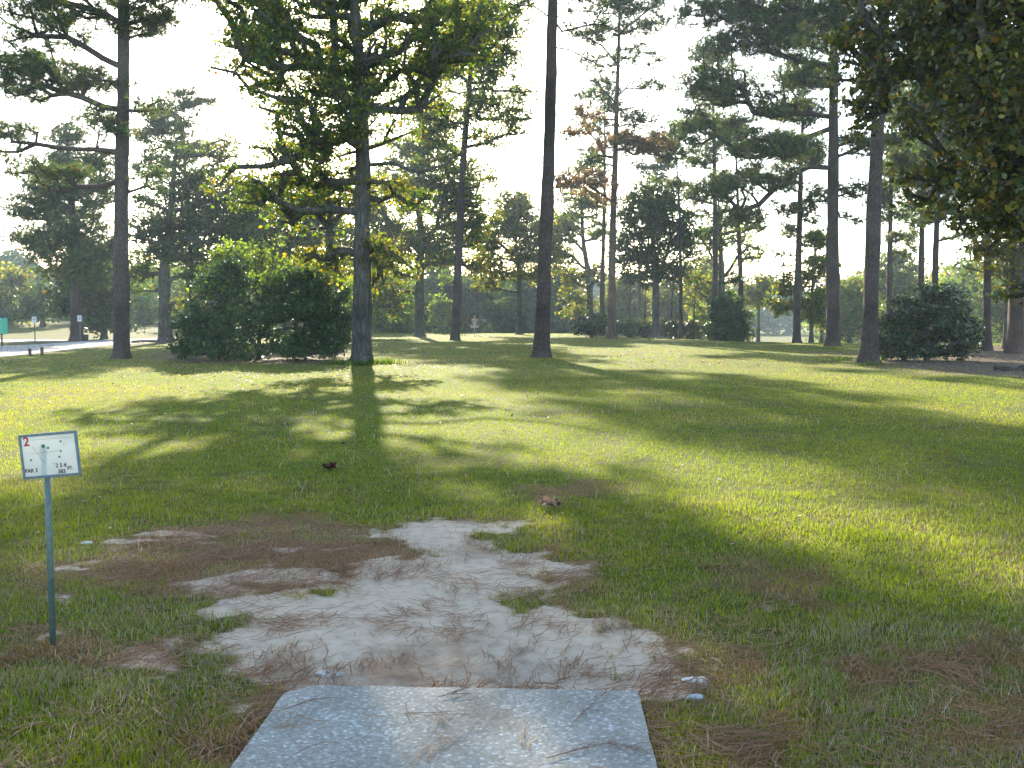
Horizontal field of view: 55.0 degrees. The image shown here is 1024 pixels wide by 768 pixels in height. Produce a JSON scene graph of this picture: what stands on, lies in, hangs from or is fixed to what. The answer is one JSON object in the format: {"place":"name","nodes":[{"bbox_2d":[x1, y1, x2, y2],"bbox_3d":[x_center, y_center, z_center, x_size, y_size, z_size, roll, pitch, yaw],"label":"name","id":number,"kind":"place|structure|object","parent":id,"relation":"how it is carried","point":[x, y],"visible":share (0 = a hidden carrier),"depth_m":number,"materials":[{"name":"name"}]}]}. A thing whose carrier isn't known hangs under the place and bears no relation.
{"place":"outdoors","nodes":[
{"label":"outdoors","id":0,"kind":"place"},
{"bbox_2d":[0,340,66,341],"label":"road","id":1,"kind":"structure","parent":0,"point":[28,340],"depth_m":60.70,"materials":[{"name":"grey asphalt"}]},
{"bbox_2d":[0,339,156,356],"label":"road","id":2,"kind":"structure","parent":0,"point":[95,343],"depth_m":49.24,"materials":[{"name":"grey asphalt"}]},
{"bbox_2d":[0,0,1012,297],"label":"sky","id":3,"kind":"structure","parent":0,"point":[157,64],"materials":[{"name":"white"}]},
{"bbox_2d":[0,319,1023,767],"bbox_3d":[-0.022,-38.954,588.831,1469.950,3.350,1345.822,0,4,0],"label":"ground","id":4,"kind":"structure","parent":0,"point":[338,635],"depth_m":7.72,"materials":[{"name":"green plant"}]},
{"bbox_2d":[0,314,7,346],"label":"notice board","id":5,"kind":"object","parent":4,"relation":"on","point":[3,324],"visible":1,"depth_m":48.72,"materials":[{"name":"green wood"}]},
{"bbox_2d":[0,261,39,324],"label":"background tree","id":6,"kind":"object","parent":4,"relation":"on","point":[13,279],"visible":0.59,"depth_m":86.96,"materials":[{"name":"green plant"}]},
{"bbox_2d":[32,317,36,343],"bbox_3d":[-26.237,-2.933,54.069,0.240,1.532,0.048,0,4,0],"label":"road sign","id":7,"kind":"object","parent":4,"relation":"on","point":[34,321],"visible":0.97,"depth_m":54.03,"materials":[{"name":"white metal"}]},
{"bbox_2d":[2,278,68,326],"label":"background tree","id":8,"kind":"object","parent":4,"relation":"on","point":[30,306],"visible":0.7,"depth_m":83.02,"materials":[{"name":"green plant"}]},
{"bbox_2d":[18,430,81,644],"bbox_3d":[-2.197,0.792,4.739,0.316,1.155,0.057,1,4,7],"label":"hole sign","id":9,"kind":"object","parent":4,"relation":"on","point":[46,456],"visible":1,"depth_m":4.69,"materials":[{"name":"white metal"}]},
{"bbox_2d":[0,107,131,340],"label":"pine tree","id":10,"kind":"object","parent":4,"relation":"on","point":[62,227],"visible":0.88,"depth_m":58.82,"materials":[{"name":"green plant"}]},
{"bbox_2d":[77,315,81,340],"bbox_3d":[-26.006,-3.328,59.204,0.260,1.597,0.048,0,4,0],"label":"road sign","id":11,"kind":"object","parent":4,"relation":"on","point":[79,318],"visible":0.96,"depth_m":59.15,"materials":[{"name":"white metal"}]},
{"bbox_2d":[83,334,88,340],"bbox_3d":[-25.972,-2.820,59.945,0.350,0.400,0.350,0,4,0],"label":"litter bin","id":12,"kind":"object","parent":4,"relation":"on","point":[85,337],"visible":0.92,"depth_m":59.83,"materials":[{"name":"grey metal"}]},
{"bbox_2d":[80,541,92,543],"bbox_3d":[-2.976,1.114,6.889,0.098,0.024,0.054,0,4,0],"label":"stone","id":13,"kind":"object","parent":4,"relation":"on","point":[88,542],"visible":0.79,"depth_m":6.87,"materials":[{"name":"white stone"}]},
{"bbox_2d":[33,258,145,338],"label":"magnolia tree","id":14,"kind":"object","parent":4,"relation":"on","point":[97,317],"visible":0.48,"depth_m":63.12,"materials":[{"name":"green plant"}]},
{"bbox_2d":[0,0,213,358],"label":"pine tree","id":15,"kind":"object","parent":4,"relation":"on","point":[34,65],"visible":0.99,"depth_m":35.19,"materials":[{"name":"green plant"}]},
{"bbox_2d":[112,281,158,324],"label":"background tree","id":16,"kind":"object","parent":4,"relation":"on","point":[146,313],"visible":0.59,"depth_m":89.12,"materials":[{"name":"green plant"}]},
{"bbox_2d":[0,243,296,320],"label":"woods","id":17,"kind":"object","parent":4,"relation":"on","point":[14,257],"visible":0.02,"depth_m":138.15,"materials":[{"name":"green plant"}]},
{"bbox_2d":[128,83,223,315],"bbox_3d":[-22.515,-11.473,65.487,7.249,16.924,4.310,0,4,0],"label":"pine tree","id":18,"kind":"object","parent":4,"relation":"on","point":[156,128],"visible":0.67,"depth_m":64.58,"materials":[{"name":"green plant"}]},
{"bbox_2d":[109,117,277,342],"bbox_3d":[-17.878,-8.648,55.450,9.009,12.758,5.043,0,4,0],"label":"oak tree","id":19,"kind":"object","parent":4,"relation":"on","point":[195,226],"visible":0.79,"depth_m":55.03,"materials":[{"name":"green plant"}]},
{"bbox_2d":[170,274,253,325],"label":"background tree","id":20,"kind":"object","parent":4,"relation":"on","point":[203,300],"visible":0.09,"depth_m":82.56,"materials":[{"name":"green plant"}]},
{"bbox_2d":[165,252,352,361],"bbox_3d":[-8.988,-2.698,35.488,7.237,4.088,4.302,0,4,0],"label":"camellia bush","id":21,"kind":"object","parent":4,"relation":"on","point":[325,330],"visible":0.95,"depth_m":35.23,"materials":[{"name":"green plant"}]},
{"bbox_2d":[186,231,352,301],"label":"young tree","id":22,"kind":"object","parent":4,"relation":"on","point":[262,275],"visible":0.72,"depth_m":39.14,"materials":[{"name":"green plant"}]},
{"bbox_2d":[129,242,439,331],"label":"bank woods","id":23,"kind":"object","parent":4,"relation":"on","point":[155,285],"visible":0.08,"depth_m":98.29,"materials":[{"name":"green plant"}]},
{"bbox_2d":[223,168,418,334],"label":"oak tree","id":24,"kind":"object","parent":4,"relation":"on","point":[394,305],"visible":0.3,"depth_m":65.04,"materials":[{"name":"green plant"}]},
{"bbox_2d":[312,461,341,469],"bbox_3d":[-1.893,0.838,10.114,0.303,0.090,0.199,0,4,0],"label":"dead leaf cluster","id":25,"kind":"object","parent":4,"relation":"on","point":[330,465],"visible":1,"depth_m":10.11,"materials":[{"name":"brown plant"}]},
{"bbox_2d":[315,670,343,677],"bbox_3d":[-0.828,1.316,4.456,0.134,0.027,0.075,0,4,0],"label":"stone","id":26,"kind":"object","parent":4,"relation":"on","point":[322,673],"visible":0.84,"depth_m":4.44,"materials":[{"name":"white stone"}]},
{"bbox_2d":[194,0,518,363],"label":"oak tree","id":27,"kind":"object","parent":4,"relation":"on","point":[437,52],"visible":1,"depth_m":31.47,"materials":[{"name":"green plant"}]},
{"bbox_2d":[350,264,413,329],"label":"background tree","id":28,"kind":"object","parent":4,"relation":"on","point":[387,298],"visible":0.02,"depth_m":94.14,"materials":[{"name":"green plant"}]},
{"bbox_2d":[372,268,404,332],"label":"sapling","id":29,"kind":"object","parent":4,"relation":"on","point":[387,325],"visible":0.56,"depth_m":87.19,"materials":[{"name":"green plant"}]},
{"bbox_2d":[390,271,425,332],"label":"sapling","id":30,"kind":"object","parent":4,"relation":"on","point":[407,325],"visible":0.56,"depth_m":86.93,"materials":[{"name":"green plant"}]},
{"bbox_2d":[346,119,510,336],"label":"oak tree","id":31,"kind":"object","parent":4,"relation":"on","point":[431,244],"visible":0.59,"depth_m":70.66,"materials":[{"name":"green plant"}]},
{"bbox_2d":[405,254,466,332],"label":"background tree","id":32,"kind":"object","parent":4,"relation":"on","point":[435,282],"visible":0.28,"depth_m":103.00,"materials":[{"name":"green plant"}]},
{"bbox_2d":[425,269,453,332],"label":"sapling","id":33,"kind":"object","parent":4,"relation":"on","point":[440,307],"visible":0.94,"depth_m":87.35,"materials":[{"name":"green plant"}]},
{"bbox_2d":[230,685,656,767],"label":"tee pad","id":34,"kind":"object","parent":4,"relation":"on","point":[394,736],"visible":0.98,"depth_m":3.79,"materials":[{"name":"concrete"}]},
{"bbox_2d":[261,690,340,718],"bbox_3d":[-0.850,1.300,3.992,0.117,0.008,0.335,4,6,43],"label":"needle sprig","id":35,"kind":"object","parent":34,"relation":"on","point":[302,703],"visible":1,"depth_m":4.01,"materials":[{"name":"brown plant"}]},
{"bbox_2d":[437,683,477,696],"bbox_3d":[-0.238,1.294,4.166,0.183,0.008,0.122,-1,4,-12],"label":"needle sprig","id":36,"kind":"object","parent":34,"relation":"on","point":[455,691],"visible":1,"depth_m":4.13,"materials":[{"name":"brown plant"}]},
{"bbox_2d":[572,688,619,723],"bbox_3d":[0.329,1.304,4.011,0.126,0.009,0.417,2,5,28],"label":"needle sprig","id":37,"kind":"object","parent":34,"relation":"on","point":[588,708],"visible":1,"depth_m":3.97,"materials":[{"name":"brown plant"}]},
{"bbox_2d":[547,732,652,757],"bbox_3d":[0.319,1.331,3.635,0.390,0.009,0.218,0,4,0],"label":"needle sprig","id":38,"kind":"object","parent":34,"relation":"on","point":[608,742],"visible":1,"depth_m":3.62,"materials":[{"name":"brown plant"}]},
{"bbox_2d":[397,0,546,339],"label":"pine tree","id":39,"kind":"object","parent":4,"relation":"on","point":[469,110],"visible":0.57,"depth_m":60.72,"materials":[{"name":"green plant"}]},
{"bbox_2d":[470,315,478,335],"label":"disc golf basket","id":40,"kind":"object","parent":4,"relation":"on","point":[474,326],"visible":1,"depth_m":75.18,"materials":[{"name":"metal"}]},
{"bbox_2d":[439,272,526,332],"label":"dense tree","id":41,"kind":"object","parent":4,"relation":"on","point":[481,304],"visible":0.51,"depth_m":106.30,"materials":[{"name":"green plant"}]},
{"bbox_2d":[411,275,574,333],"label":"trees","id":42,"kind":"object","parent":4,"relation":"on","point":[496,299],"visible":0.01,"depth_m":125.47,"materials":[{"name":"green plant"}]},
{"bbox_2d":[0,332,1023,767],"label":"grass","id":43,"kind":"structure","parent":4,"relation":"on","point":[42,684],"depth_m":7.38,"materials":[{"name":"green plant"}]},
{"bbox_2d":[0,475,1023,767],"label":"pine straw","id":44,"kind":"object","parent":4,"relation":"on","point":[660,739],"visible":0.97,"depth_m":4.57,"materials":[{"name":"brown plant"}]},
{"bbox_2d":[0,396,1023,767],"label":"dry stalks","id":45,"kind":"object","parent":4,"relation":"on","point":[558,538],"visible":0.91,"depth_m":7.26,"materials":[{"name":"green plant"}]},
{"bbox_2d":[0,333,1023,567],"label":"fallen leaves","id":46,"kind":"object","parent":4,"relation":"on","point":[418,473],"visible":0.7,"depth_m":30.46,"materials":[{"name":"brown plant"}]},
{"bbox_2d":[488,269,557,333],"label":"dense tree","id":47,"kind":"object","parent":4,"relation":"on","point":[528,320],"visible":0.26,"depth_m":110.02,"materials":[{"name":"green plant"}]},
{"bbox_2d":[465,185,585,334],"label":"oak tree","id":48,"kind":"object","parent":4,"relation":"on","point":[518,206],"visible":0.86,"depth_m":78.87,"materials":[{"name":"green plant"}]},
{"bbox_2d":[537,495,562,506],"bbox_3d":[0.319,0.975,8.125,0.222,0.107,0.229,0,4,0],"label":"dead leaf cluster","id":49,"kind":"object","parent":4,"relation":"on","point":[553,500],"visible":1,"depth_m":8.12,"materials":[{"name":"brown plant"}]},
{"bbox_2d":[501,0,614,357],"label":"pine tree","id":50,"kind":"object","parent":4,"relation":"on","point":[541,346],"visible":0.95,"depth_m":36.39,"materials":[{"name":"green plant"}]},
{"bbox_2d":[530,261,595,333],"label":"dense tree","id":51,"kind":"object","parent":4,"relation":"on","point":[563,325],"visible":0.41,"depth_m":108.42,"materials":[{"name":"green plant"}]},
{"bbox_2d":[535,158,618,319],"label":"curved tree","id":52,"kind":"object","parent":4,"relation":"on","point":[582,204],"visible":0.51,"depth_m":83.08,"materials":[{"name":"green plant"}]},
{"bbox_2d":[569,271,607,336],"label":"magnolia shrub","id":53,"kind":"object","parent":4,"relation":"on","point":[594,324],"visible":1,"depth_m":69.51,"materials":[{"name":"green plant"}]},
{"bbox_2d":[316,344,890,366],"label":"tall grass","id":54,"kind":"structure","parent":4,"relation":"on","point":[387,361],"depth_m":31.92,"materials":[{"name":"green plant"}]},
{"bbox_2d":[574,73,636,335],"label":"pine tree","id":55,"kind":"object","parent":4,"relation":"on","point":[609,83],"visible":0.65,"depth_m":72.72,"materials":[{"name":"green plant"}]},
{"bbox_2d":[554,0,680,338],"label":"pine tree","id":56,"kind":"object","parent":4,"relation":"on","point":[625,142],"visible":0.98,"depth_m":64.66,"materials":[{"name":"green plant"}]},
{"bbox_2d":[593,270,667,324],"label":"background tree","id":57,"kind":"object","parent":4,"relation":"on","point":[622,300],"visible":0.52,"depth_m":98.61,"materials":[{"name":"green plant"}]},
{"bbox_2d":[616,275,644,337],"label":"shrub","id":58,"kind":"object","parent":4,"relation":"on","point":[623,326],"visible":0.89,"depth_m":68.44,"materials":[{"name":"green plant"}]},
{"bbox_2d":[630,275,652,337],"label":"shrub","id":59,"kind":"object","parent":4,"relation":"on","point":[644,325],"visible":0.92,"depth_m":68.50,"materials":[{"name":"green plant"}]},
{"bbox_2d":[626,125,681,336],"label":"pine tree","id":60,"kind":"object","parent":4,"relation":"on","point":[662,167],"visible":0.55,"depth_m":88.54,"materials":[{"name":"green plant"}]},
{"bbox_2d":[598,172,713,337],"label":"oak tree","id":61,"kind":"object","parent":4,"relation":"on","point":[654,216],"visible":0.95,"depth_m":66.96,"materials":[{"name":"green plant"}]},
{"bbox_2d":[565,287,756,341],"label":"woods","id":62,"kind":"object","parent":4,"relation":"on","point":[754,312],"visible":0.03,"depth_m":129.12,"materials":[{"name":"green plant"}]},
{"bbox_2d":[643,280,698,338],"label":"background tree","id":63,"kind":"object","parent":4,"relation":"on","point":[665,308],"visible":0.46,"depth_m":102.87,"materials":[{"name":"green plant"}]},
{"bbox_2d":[660,272,687,338],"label":"shrub","id":64,"kind":"object","parent":4,"relation":"on","point":[667,328],"visible":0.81,"depth_m":68.68,"materials":[{"name":"green plant"}]},
{"bbox_2d":[651,117,708,338],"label":"pine tree","id":65,"kind":"object","parent":4,"relation":"on","point":[667,158],"visible":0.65,"depth_m":65.23,"materials":[{"name":"green plant"}]},
{"bbox_2d":[677,275,707,339],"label":"shrub","id":66,"kind":"object","parent":4,"relation":"on","point":[692,331],"visible":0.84,"depth_m":68.73,"materials":[{"name":"green plant"}]},
{"bbox_2d":[686,694,703,700],"bbox_3d":[0.777,1.335,4.174,0.075,0.033,0.047,0,4,0],"label":"stone","id":67,"kind":"object","parent":4,"relation":"on","point":[698,696],"visible":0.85,"depth_m":4.16,"materials":[{"name":"white stone"}]},
{"bbox_2d":[682,676,710,687],"bbox_3d":[0.817,1.325,4.355,0.130,0.048,0.090,0,4,0],"label":"stone","id":68,"kind":"object","parent":4,"relation":"on","point":[688,678],"visible":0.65,"depth_m":4.34,"materials":[{"name":"white stone"}]},
{"bbox_2d":[688,269,711,339],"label":"sapling","id":69,"kind":"object","parent":4,"relation":"on","point":[701,316],"visible":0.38,"depth_m":79.29,"materials":[{"name":"green plant"}]},
{"bbox_2d":[675,254,731,339],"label":"background tree","id":70,"kind":"object","parent":4,"relation":"on","point":[705,265],"visible":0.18,"depth_m":97.03,"materials":[{"name":"green plant"}]},
{"bbox_2d":[426,257,981,334],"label":"woods","id":71,"kind":"object","parent":4,"relation":"on","point":[769,321],"visible":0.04,"depth_m":208.13,"materials":[{"name":"green plant"}]},
{"bbox_2d":[668,19,741,320],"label":"pine tree","id":72,"kind":"object","parent":4,"relation":"on","point":[710,157],"visible":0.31,"depth_m":70.75,"materials":[{"name":"green plant"}]},
{"bbox_2d":[697,269,755,340],"bbox_3d":[13.501,-4.757,61.696,3.406,4.884,3.604,2,4,25],"label":"cedar shrub","id":73,"kind":"object","parent":4,"relation":"on","point":[727,315],"visible":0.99,"depth_m":61.28,"materials":[{"name":"green plant"}]},
{"bbox_2d":[683,193,770,315],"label":"oak tree","id":74,"kind":"object","parent":4,"relation":"on","point":[723,242],"visible":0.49,"depth_m":75.36,"materials":[{"name":"green plant"}]},
{"bbox_2d":[696,107,770,308],"bbox_3d":[14.392,-10.302,63.287,3.918,15.225,3.983,3,5,38],"label":"pine tree","id":75,"kind":"object","parent":4,"relation":"on","point":[734,119],"visible":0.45,"depth_m":63.09,"materials":[{"name":"green plant"}]},
{"bbox_2d":[733,270,778,341],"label":"background tree","id":76,"kind":"object","parent":4,"relation":"on","point":[753,294],"visible":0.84,"depth_m":91.18,"materials":[{"name":"green plant"}]},
{"bbox_2d":[664,0,893,346],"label":"pine tree","id":77,"kind":"object","parent":4,"relation":"on","point":[770,37],"visible":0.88,"depth_m":49.02,"materials":[{"name":"green plant"}]},
{"bbox_2d":[763,48,827,342],"bbox_3d":[16.169,-10.603,55.292,4.527,16.705,3.379,-1,4,-15],"label":"pine tree","id":78,"kind":"object","parent":4,"relation":"on","point":[799,207],"visible":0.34,"depth_m":55.31,"materials":[{"name":"green plant"}]},
{"bbox_2d":[753,228,845,342],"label":"young oak","id":79,"kind":"object","parent":4,"relation":"on","point":[814,310],"visible":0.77,"depth_m":59.76,"materials":[{"name":"green plant"}]},
{"bbox_2d":[801,287,843,342],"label":"background tree","id":80,"kind":"object","parent":4,"relation":"on","point":[821,338],"depth_m":87.79,"materials":[{"name":"green plant"}]},
{"bbox_2d":[788,0,908,363],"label":"pine tree","id":81,"kind":"object","parent":4,"relation":"on","point":[869,349],"visible":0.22,"depth_m":32.12,"materials":[{"name":"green plant"}]},
{"bbox_2d":[815,270,885,342],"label":"background tree","id":82,"kind":"object","parent":4,"relation":"on","point":[851,316],"visible":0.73,"depth_m":83.01,"materials":[{"name":"green plant"}]},
{"bbox_2d":[857,50,919,335],"bbox_3d":[23.867,-11.668,61.313,4.588,18.367,4.296,3,5,41],"label":"pine tree","id":83,"kind":"object","parent":4,"relation":"on","point":[892,236],"visible":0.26,"depth_m":61.18,"materials":[{"name":"green plant"}]},
{"bbox_2d":[858,246,930,323],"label":"background tree","id":84,"kind":"object","parent":4,"relation":"on","point":[901,281],"visible":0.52,"depth_m":88.77,"materials":[{"name":"green plant"}]},
{"bbox_2d":[801,259,1001,342],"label":"field edge woods","id":85,"kind":"object","parent":4,"relation":"on","point":[942,276],"visible":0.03,"depth_m":104.62,"materials":[{"name":"green plant"}]},
{"bbox_2d":[808,0,1023,306],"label":"sweetgum tree","id":86,"kind":"object","parent":4,"relation":"on","point":[964,60],"visible":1,"depth_m":12.83,"materials":[{"name":"green plant"}]},
{"bbox_2d":[883,80,954,333],"bbox_3d":[22.992,-10.465,55.441,5.011,16.493,3.985,0,4,0],"label":"pine tree","id":87,"kind":"object","parent":4,"relation":"on","point":[903,158],"visible":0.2,"depth_m":55.22,"materials":[{"name":"green plant"}]},
{"bbox_2d":[878,276,985,360],"bbox_3d":[14.426,-2.175,34.066,4.115,3.161,2.887,0,4,0],"label":"holly bush","id":88,"kind":"object","parent":4,"relation":"on","point":[946,312],"visible":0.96,"depth_m":33.57,"materials":[{"name":"green plant"}]},
{"bbox_2d":[908,100,984,344],"bbox_3d":[22.630,-9.777,51.508,4.671,15.579,3.838,0,4,0],"label":"pine tree","id":89,"kind":"object","parent":4,"relation":"on","point":[925,152],"visible":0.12,"depth_m":51.47,"materials":[{"name":"green plant"}]},
{"bbox_2d":[938,260,982,329],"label":"background tree","id":90,"kind":"object","parent":4,"relation":"on","point":[955,278],"visible":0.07,"depth_m":98.61,"materials":[{"name":"green plant"}]},
{"bbox_2d":[943,129,996,350],"bbox_3d":[21.277,-7.716,43.544,4.320,12.577,4.059,0,4,0],"label":"pine tree","id":91,"kind":"object","parent":4,"relation":"on","point":[987,344],"depth_m":43.77,"materials":[{"name":"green plant"}]},
{"bbox_2d":[967,225,1009,348],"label":"thin tree","id":92,"kind":"object","parent":4,"relation":"on","point":[996,267],"visible":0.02,"depth_m":45.79,"materials":[{"name":"green plant"}]},
{"bbox_2d":[954,191,1023,353],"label":"oak tree","id":93,"kind":"object","parent":4,"relation":"on","point":[1014,342],"visible":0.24,"depth_m":40.62,"materials":[{"name":"green plant"}]},
{"bbox_2d":[956,242,1023,342],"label":"side woods","id":94,"kind":"object","parent":4,"relation":"on","point":[973,279],"visible":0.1,"depth_m":83.11,"materials":[{"name":"green plant"}]},
{"bbox_2d":[969,257,1023,338],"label":"background tree","id":95,"kind":"object","parent":4,"relation":"on","point":[997,314],"visible":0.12,"depth_m":79.45,"materials":[{"name":"green plant"}]},
{"bbox_2d":[993,365,1023,370],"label":"fallen log","id":96,"kind":"object","parent":4,"relation":"on","point":[1008,368],"visible":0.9,"depth_m":28.33,"materials":[{"name":"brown wood"}]}
]}

